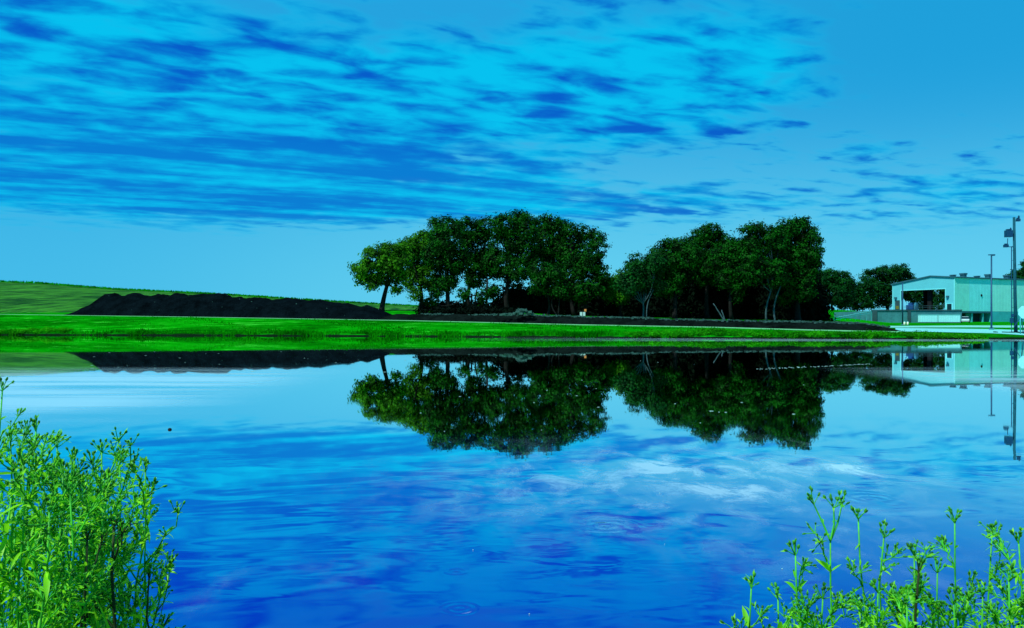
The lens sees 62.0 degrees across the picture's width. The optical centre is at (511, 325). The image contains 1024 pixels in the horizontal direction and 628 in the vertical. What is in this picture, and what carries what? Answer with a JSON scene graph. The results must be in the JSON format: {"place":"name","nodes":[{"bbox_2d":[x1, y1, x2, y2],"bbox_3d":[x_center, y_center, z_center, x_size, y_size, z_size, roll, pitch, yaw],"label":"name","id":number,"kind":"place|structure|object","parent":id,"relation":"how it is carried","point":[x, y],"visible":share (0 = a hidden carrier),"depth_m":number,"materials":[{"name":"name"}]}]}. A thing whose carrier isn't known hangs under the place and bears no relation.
{"place":"outdoors","nodes":[
{"label":"outdoors","id":0,"kind":"place"},
{"bbox_2d":[0,280,418,312],"bbox_3d":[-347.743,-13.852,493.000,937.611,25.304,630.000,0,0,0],"label":"hill","id":1,"kind":"structure","parent":0,"point":[29,298],"depth_m":284.44,"materials":[{"name":"green plant"}]},
{"bbox_2d":[6,314,912,332],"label":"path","id":2,"kind":"structure","parent":0,"point":[503,322],"depth_m":124.01,"materials":[{"name":"grey concrete"}]},
{"bbox_2d":[0,335,1023,627],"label":"water","id":3,"kind":"structure","parent":0,"point":[414,481],"depth_m":8.47,"materials":[{"name":"blue liquid"}]},
{"bbox_2d":[0,310,1023,338],"bbox_3d":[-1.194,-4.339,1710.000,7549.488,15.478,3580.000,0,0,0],"label":"ground","id":4,"kind":"structure","parent":0,"point":[160,322],"depth_m":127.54,"materials":[{"name":"green plant"}]},
{"bbox_2d":[0,377,25,626],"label":"water weed","id":5,"kind":"object","parent":4,"relation":"on","point":[18,415],"visible":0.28,"depth_m":1.73,"materials":[{"name":"green plant"}]},
{"bbox_2d":[0,429,36,627],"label":"water weed","id":6,"kind":"object","parent":4,"relation":"on","point":[7,562],"visible":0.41,"depth_m":1.50,"materials":[{"name":"green plant"}]},
{"bbox_2d":[0,451,60,627],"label":"water weed","id":7,"kind":"object","parent":4,"relation":"on","point":[11,547],"visible":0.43,"depth_m":1.50,"materials":[{"name":"green plant"}]},
{"bbox_2d":[0,422,63,626],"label":"water weed","id":8,"kind":"object","parent":4,"relation":"on","point":[11,432],"visible":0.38,"depth_m":1.58,"materials":[{"name":"green plant"}]},
{"bbox_2d":[0,433,69,625],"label":"water weed","id":9,"kind":"object","parent":4,"relation":"on","point":[34,445],"visible":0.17,"depth_m":1.58,"materials":[{"name":"green plant"}]},
{"bbox_2d":[0,415,89,623],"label":"water weed","id":10,"kind":"object","parent":4,"relation":"on","point":[45,441],"visible":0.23,"depth_m":1.66,"materials":[{"name":"green plant"}]},
{"bbox_2d":[0,491,90,627],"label":"water weed","id":11,"kind":"object","parent":4,"relation":"on","point":[43,596],"visible":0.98,"depth_m":1.35,"materials":[{"name":"green plant"}]},
{"bbox_2d":[0,438,90,627],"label":"water weed","id":12,"kind":"object","parent":4,"relation":"on","point":[20,563],"visible":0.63,"depth_m":1.45,"materials":[{"name":"green plant"}]},
{"bbox_2d":[0,456,103,627],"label":"water weed","id":13,"kind":"object","parent":4,"relation":"on","point":[29,504],"visible":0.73,"depth_m":1.46,"materials":[{"name":"green plant"}]},
{"bbox_2d":[0,480,104,627],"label":"water weed","id":14,"kind":"object","parent":4,"relation":"on","point":[5,531],"visible":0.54,"depth_m":1.45,"materials":[{"name":"green plant"}]},
{"bbox_2d":[15,456,114,627],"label":"water weed","id":15,"kind":"object","parent":4,"relation":"on","point":[57,552],"visible":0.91,"depth_m":1.43,"materials":[{"name":"green plant"}]},
{"bbox_2d":[17,452,114,626],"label":"water weed","id":16,"kind":"object","parent":4,"relation":"on","point":[49,465],"visible":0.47,"depth_m":1.50,"materials":[{"name":"green plant"}]},
{"bbox_2d":[3,420,137,626],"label":"water weed","id":17,"kind":"object","parent":4,"relation":"on","point":[56,446],"visible":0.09,"depth_m":1.77,"materials":[{"name":"green plant"}]},
{"bbox_2d":[20,446,129,627],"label":"water weed","id":18,"kind":"object","parent":4,"relation":"on","point":[75,452],"visible":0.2,"depth_m":1.60,"materials":[{"name":"green plant"}]},
{"bbox_2d":[16,467,135,627],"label":"water weed","id":19,"kind":"object","parent":4,"relation":"on","point":[93,551],"visible":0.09,"depth_m":1.64,"materials":[{"name":"green plant"}]},
{"bbox_2d":[44,467,134,627],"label":"water weed","id":20,"kind":"object","parent":4,"relation":"on","point":[125,614],"visible":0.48,"depth_m":1.54,"materials":[{"name":"green plant"}]},
{"bbox_2d":[69,524,112,627],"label":"water weed","id":21,"kind":"object","parent":4,"relation":"on","point":[84,616],"visible":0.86,"depth_m":1.45,"materials":[{"name":"green plant"}]},
{"bbox_2d":[42,578,141,627],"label":"grass tuft","id":22,"kind":"object","parent":4,"relation":"on","point":[105,620],"visible":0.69,"depth_m":1.46,"materials":[{"name":"green plant"}]},
{"bbox_2d":[40,449,148,627],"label":"water weed","id":23,"kind":"object","parent":4,"relation":"on","point":[119,458],"visible":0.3,"depth_m":1.67,"materials":[{"name":"green plant"}]},
{"bbox_2d":[49,454,141,624],"bbox_3d":[-0.895,0.792,1.839,0.292,1.063,0.216,0,0,31],"label":"water weed","id":24,"kind":"object","parent":4,"relation":"on","point":[112,486],"visible":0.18,"depth_m":1.81,"materials":[{"name":"green plant"}]},
{"bbox_2d":[63,427,149,627],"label":"water weed","id":25,"kind":"object","parent":4,"relation":"on","point":[115,455],"visible":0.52,"depth_m":1.60,"materials":[{"name":"green plant"}]},
{"bbox_2d":[75,469,152,627],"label":"water weed","id":26,"kind":"object","parent":4,"relation":"on","point":[82,477],"visible":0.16,"depth_m":1.69,"materials":[{"name":"green plant"}]},
{"bbox_2d":[89,507,141,627],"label":"water weed","id":27,"kind":"object","parent":4,"relation":"on","point":[113,604],"visible":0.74,"depth_m":1.52,"materials":[{"name":"green plant"}]},
{"bbox_2d":[50,463,185,627],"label":"water weed","id":28,"kind":"object","parent":4,"relation":"on","point":[90,565],"visible":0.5,"depth_m":1.58,"materials":[{"name":"green plant"}]},
{"bbox_2d":[71,433,170,627],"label":"water weed","id":29,"kind":"object","parent":4,"relation":"on","point":[153,513],"visible":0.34,"depth_m":1.72,"materials":[{"name":"green plant"}]},
{"bbox_2d":[78,488,167,623],"bbox_3d":[-0.838,0.825,1.781,0.220,0.997,0.250,0,0,-37],"label":"water weed","id":30,"kind":"object","parent":4,"relation":"on","point":[126,512],"visible":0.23,"depth_m":1.76,"materials":[{"name":"green plant"}]},
{"bbox_2d":[72,456,185,627],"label":"water weed","id":31,"kind":"object","parent":4,"relation":"on","point":[170,565],"visible":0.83,"depth_m":1.62,"materials":[{"name":"green plant"}]},
{"bbox_2d":[107,476,172,627],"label":"water weed","id":32,"kind":"object","parent":4,"relation":"on","point":[137,496],"visible":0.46,"depth_m":1.71,"materials":[{"name":"green plant"}]},
{"bbox_2d":[141,563,173,627],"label":"water weed","id":33,"kind":"object","parent":4,"relation":"on","point":[149,567],"visible":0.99,"depth_m":1.61,"materials":[{"name":"green plant"}]},
{"bbox_2d":[65,293,392,319],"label":"soil mound","id":34,"kind":"object","parent":4,"relation":"on","point":[186,305],"visible":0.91,"depth_m":146.52,"materials":[{"name":"black soil"}]},
{"bbox_2d":[347,240,418,310],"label":"tree","id":35,"kind":"object","parent":4,"relation":"on","point":[391,260],"visible":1,"depth_m":166.18,"materials":[{"name":"green plant"}]},
{"bbox_2d":[397,229,438,309],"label":"tree","id":36,"kind":"object","parent":4,"relation":"on","point":[418,272],"visible":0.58,"depth_m":179.28,"materials":[{"name":"green plant"}]},
{"bbox_2d":[419,214,472,306],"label":"tree","id":37,"kind":"object","parent":4,"relation":"on","point":[440,234],"visible":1,"depth_m":172.43,"materials":[{"name":"green plant"}]},
{"bbox_2d":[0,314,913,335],"bbox_3d":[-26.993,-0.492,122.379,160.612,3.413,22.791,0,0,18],"label":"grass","id":38,"kind":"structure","parent":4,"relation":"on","point":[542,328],"depth_m":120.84,"materials":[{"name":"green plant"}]},
{"bbox_2d":[419,279,501,307],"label":"tree","id":39,"kind":"object","parent":4,"relation":"on","point":[490,293],"visible":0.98,"depth_m":169.26,"materials":[{"name":"green plant"}]},
{"bbox_2d":[451,215,498,306],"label":"tree","id":40,"kind":"object","parent":4,"relation":"on","point":[478,233],"visible":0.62,"depth_m":182.85,"materials":[{"name":"green plant"}]},
{"bbox_2d":[0,326,988,338],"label":"weeds","id":41,"kind":"object","parent":4,"relation":"on","point":[869,334],"visible":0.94,"depth_m":91.45,"materials":[{"name":"green plant"}]},
{"bbox_2d":[480,207,545,306],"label":"tree","id":42,"kind":"object","parent":4,"relation":"on","point":[520,225],"visible":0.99,"depth_m":176.00,"materials":[{"name":"green plant"}]},
{"bbox_2d":[524,258,571,314],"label":"tree","id":43,"kind":"object","parent":4,"relation":"on","point":[539,279],"visible":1,"depth_m":166.68,"materials":[{"name":"green plant"}]},
{"bbox_2d":[523,210,573,286],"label":"tree","id":44,"kind":"object","parent":4,"relation":"on","point":[547,229],"visible":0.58,"depth_m":183.06,"materials":[{"name":"green plant"}]},
{"bbox_2d":[554,222,612,315],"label":"tree","id":45,"kind":"object","parent":4,"relation":"on","point":[579,239],"visible":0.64,"depth_m":181.39,"materials":[{"name":"green plant"}]},
{"bbox_2d":[554,248,613,315],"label":"tree","id":46,"kind":"object","parent":4,"relation":"on","point":[580,270],"visible":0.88,"depth_m":170.56,"materials":[{"name":"green plant"}]},
{"bbox_2d":[600,269,639,316],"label":"tree","id":47,"kind":"object","parent":4,"relation":"on","point":[616,296],"visible":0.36,"depth_m":173.96,"materials":[{"name":"green plant"}]},
{"bbox_2d":[412,267,835,320],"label":"undergrowth","id":48,"kind":"object","parent":4,"relation":"on","point":[691,300],"visible":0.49,"depth_m":182.05,"materials":[{"name":"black plant"}]},
{"bbox_2d":[377,314,899,330],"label":"soil berm","id":49,"kind":"structure","parent":4,"relation":"on","point":[605,321],"depth_m":120.70,"materials":[{"name":"black soil"}]},
{"bbox_2d":[421,308,889,327],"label":"rubble","id":50,"kind":"object","parent":49,"relation":"on","point":[520,311],"visible":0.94,"depth_m":120.31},
{"bbox_2d":[610,250,670,316],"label":"tree","id":51,"kind":"object","parent":4,"relation":"on","point":[646,268],"visible":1,"depth_m":163.05,"materials":[{"name":"green plant"}]},
{"bbox_2d":[645,235,705,318],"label":"tree","id":52,"kind":"object","parent":4,"relation":"on","point":[684,257],"visible":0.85,"depth_m":170.11,"materials":[{"name":"green plant"}]},
{"bbox_2d":[680,221,733,318],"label":"tree","id":53,"kind":"object","parent":4,"relation":"on","point":[707,238],"visible":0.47,"depth_m":176.84,"materials":[{"name":"green plant"}]},
{"bbox_2d":[707,230,749,319],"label":"tree","id":54,"kind":"object","parent":4,"relation":"on","point":[723,261],"visible":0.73,"depth_m":170.62,"materials":[{"name":"green plant"}]},
{"bbox_2d":[720,570,772,627],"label":"water weed","id":55,"kind":"object","parent":4,"relation":"on","point":[746,618],"visible":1,"depth_m":1.50,"materials":[{"name":"green plant"}]},
{"bbox_2d":[733,219,794,320],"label":"tree","id":56,"kind":"object","parent":4,"relation":"on","point":[760,259],"visible":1,"depth_m":166.43,"materials":[{"name":"green plant"}]},
{"bbox_2d":[759,582,801,627],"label":"water weed","id":57,"kind":"object","parent":4,"relation":"on","point":[785,624],"visible":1,"depth_m":1.51,"materials":[{"name":"green plant"}]},
{"bbox_2d":[772,214,825,320],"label":"tree","id":58,"kind":"object","parent":4,"relation":"on","point":[804,257],"visible":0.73,"depth_m":172.25,"materials":[{"name":"green plant"}]},
{"bbox_2d":[781,538,822,627],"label":"water weed","id":59,"kind":"object","parent":4,"relation":"on","point":[812,601],"visible":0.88,"depth_m":1.54,"materials":[{"name":"green plant"}]},
{"bbox_2d":[789,582,854,627],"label":"water weed","id":60,"kind":"object","parent":4,"relation":"on","point":[836,604],"visible":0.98,"depth_m":1.51,"materials":[{"name":"green plant"}]},
{"bbox_2d":[802,486,856,627],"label":"water weed","id":61,"kind":"object","parent":4,"relation":"on","point":[826,565],"visible":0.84,"depth_m":1.65,"materials":[{"name":"green plant"}]},
{"bbox_2d":[820,267,859,310],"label":"tree","id":62,"kind":"object","parent":4,"relation":"on","point":[843,288],"visible":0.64,"depth_m":232.76,"materials":[{"name":"green plant"}]},
{"bbox_2d":[830,311,871,320],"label":"railing","id":63,"kind":"object","parent":4,"relation":"on","point":[856,315],"visible":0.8,"depth_m":201.29,"materials":[{"name":"grey metal"}]},
{"bbox_2d":[845,505,875,627],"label":"water weed","id":64,"kind":"object","parent":4,"relation":"on","point":[866,565],"visible":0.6,"depth_m":1.64,"materials":[{"name":"green plant"}]},
{"bbox_2d":[847,277,876,311],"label":"tree","id":65,"kind":"object","parent":4,"relation":"on","point":[862,297],"visible":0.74,"depth_m":248.35,"materials":[{"name":"green plant"}]},
{"bbox_2d":[848,571,913,627],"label":"water weed","id":66,"kind":"object","parent":4,"relation":"on","point":[871,621],"visible":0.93,"depth_m":1.49,"materials":[{"name":"green plant"}]},
{"bbox_2d":[862,519,907,627],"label":"water weed","id":67,"kind":"object","parent":4,"relation":"on","point":[892,554],"visible":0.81,"depth_m":1.56,"materials":[{"name":"green plant"}]},
{"bbox_2d":[856,263,922,310],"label":"tree","id":68,"kind":"object","parent":4,"relation":"on","point":[887,276],"visible":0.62,"depth_m":260.23,"materials":[{"name":"green plant"}]},
{"bbox_2d":[834,310,961,322],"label":"retaining wall","id":69,"kind":"structure","parent":4,"relation":"on","point":[895,316],"depth_m":206.00,"materials":[{"name":"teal concrete"}]},
{"bbox_2d":[901,282,902,324],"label":"slim pole","id":70,"kind":"object","parent":4,"relation":"on","point":[902,303],"visible":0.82,"depth_m":164.91,"materials":[{"name":"metal"}]},
{"bbox_2d":[881,581,924,627],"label":"water weed","id":71,"kind":"object","parent":4,"relation":"on","point":[903,622],"visible":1,"depth_m":1.44,"materials":[{"name":"green plant"}]},
{"bbox_2d":[880,556,925,627],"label":"water weed","id":72,"kind":"object","parent":4,"relation":"on","point":[923,560],"visible":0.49,"depth_m":1.50,"materials":[{"name":"green plant"}]},
{"bbox_2d":[879,539,946,627],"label":"water weed","id":73,"kind":"object","parent":4,"relation":"on","point":[911,546],"visible":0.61,"depth_m":1.55,"materials":[{"name":"green plant"}]},
{"bbox_2d":[905,289,944,309],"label":"tree","id":74,"kind":"object","parent":4,"relation":"on","point":[939,298],"visible":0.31,"depth_m":297.32,"materials":[{"name":"green plant"}]},
{"bbox_2d":[912,557,955,627],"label":"water weed","id":75,"kind":"object","parent":4,"relation":"on","point":[941,624],"visible":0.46,"depth_m":1.65,"materials":[{"name":"green plant"}]},
{"bbox_2d":[918,315,959,322],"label":"storage container","id":76,"kind":"object","parent":4,"relation":"on","point":[938,318],"visible":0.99,"depth_m":202.00,"materials":[{"name":"metal"}]},
{"bbox_2d":[914,586,977,627],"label":"water weed","id":77,"kind":"object","parent":4,"relation":"on","point":[961,617],"visible":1,"depth_m":1.46,"materials":[{"name":"green plant"}]},
{"bbox_2d":[891,273,1023,321],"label":"metal shed","id":78,"kind":"structure","parent":4,"relation":"on","point":[970,297],"depth_m":226.93,"materials":[{"name":"metal"}]},
{"bbox_2d":[895,300,899,308],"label":"door","id":79,"kind":"structure","parent":78,"relation":"in","point":[897,302],"depth_m":235.42,"materials":[{"name":"metal"}]},
{"bbox_2d":[906,303,913,309],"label":"machine","id":80,"kind":"object","parent":78,"relation":"on","point":[909,305],"visible":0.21,"depth_m":233.84,"materials":[{"name":"blue paint"}]},
{"bbox_2d":[946,303,952,309],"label":"door","id":81,"kind":"structure","parent":78,"relation":"in","point":[949,306],"depth_m":221.21,"materials":[{"name":"glass"}]},
{"bbox_2d":[895,328,1023,334],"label":"parking lot","id":82,"kind":"structure","parent":4,"relation":"on","point":[1000,331],"depth_m":114.49,"materials":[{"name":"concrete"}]},
{"bbox_2d":[988,254,994,329],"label":"street lamp","id":83,"kind":"object","parent":82,"relation":"on","point":[991,328],"visible":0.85,"depth_m":123.90,"materials":[{"name":"metal"}]},
{"bbox_2d":[1014,306,1023,333],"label":"road sign","id":84,"kind":"object","parent":82,"relation":"on","point":[1021,311],"visible":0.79,"depth_m":102.98,"materials":[{"name":"metal"}]},
{"bbox_2d":[928,506,992,626],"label":"water weed","id":85,"kind":"object","parent":4,"relation":"on","point":[942,540],"visible":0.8,"depth_m":1.64,"materials":[{"name":"green plant"}]},
{"bbox_2d":[961,317,969,322],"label":"parked car","id":86,"kind":"object","parent":4,"relation":"on","point":[964,319],"visible":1,"depth_m":202.39,"materials":[{"name":"paint"}]},
{"bbox_2d":[957,578,1006,627],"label":"water weed","id":87,"kind":"object","parent":4,"relation":"on","point":[966,594],"visible":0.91,"depth_m":1.49,"materials":[{"name":"green plant"}]},
{"bbox_2d":[950,521,1014,625],"bbox_3d":[0.946,0.854,1.667,0.125,0.937,0.159,0,0,9],"label":"water weed","id":88,"kind":"object","parent":4,"relation":"on","point":[992,525],"visible":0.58,"depth_m":1.69,"materials":[{"name":"green plant"}]},
{"bbox_2d":[980,523,1023,627],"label":"water weed","id":89,"kind":"object","parent":4,"relation":"on","point":[1000,547],"visible":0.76,"depth_m":1.60,"materials":[{"name":"green plant"}]},
{"bbox_2d":[980,561,1023,627],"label":"water weed","id":90,"kind":"object","parent":4,"relation":"on","point":[993,614],"visible":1,"depth_m":1.42,"materials":[{"name":"green plant"}]},
{"bbox_2d":[1003,215,1020,331],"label":"utility pole","id":91,"kind":"object","parent":4,"relation":"on","point":[1010,232],"visible":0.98,"depth_m":107.86,"materials":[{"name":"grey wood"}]},
{"bbox_2d":[1005,259,1023,278],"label":"tree","id":92,"kind":"object","parent":4,"relation":"on","point":[1020,273],"visible":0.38,"depth_m":299.02,"materials":[{"name":"green plant"}]},
{"bbox_2d":[0,0,1023,310],"label":"sky","id":93,"kind":"structure","parent":0,"point":[248,147],"materials":[{"name":"blue"}]},
{"bbox_2d":[890,325,1023,327],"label":"driveway","id":94,"kind":"structure","parent":0,"point":[958,326],"depth_m":149.09,"materials":[{"name":"concrete"}]}
]}

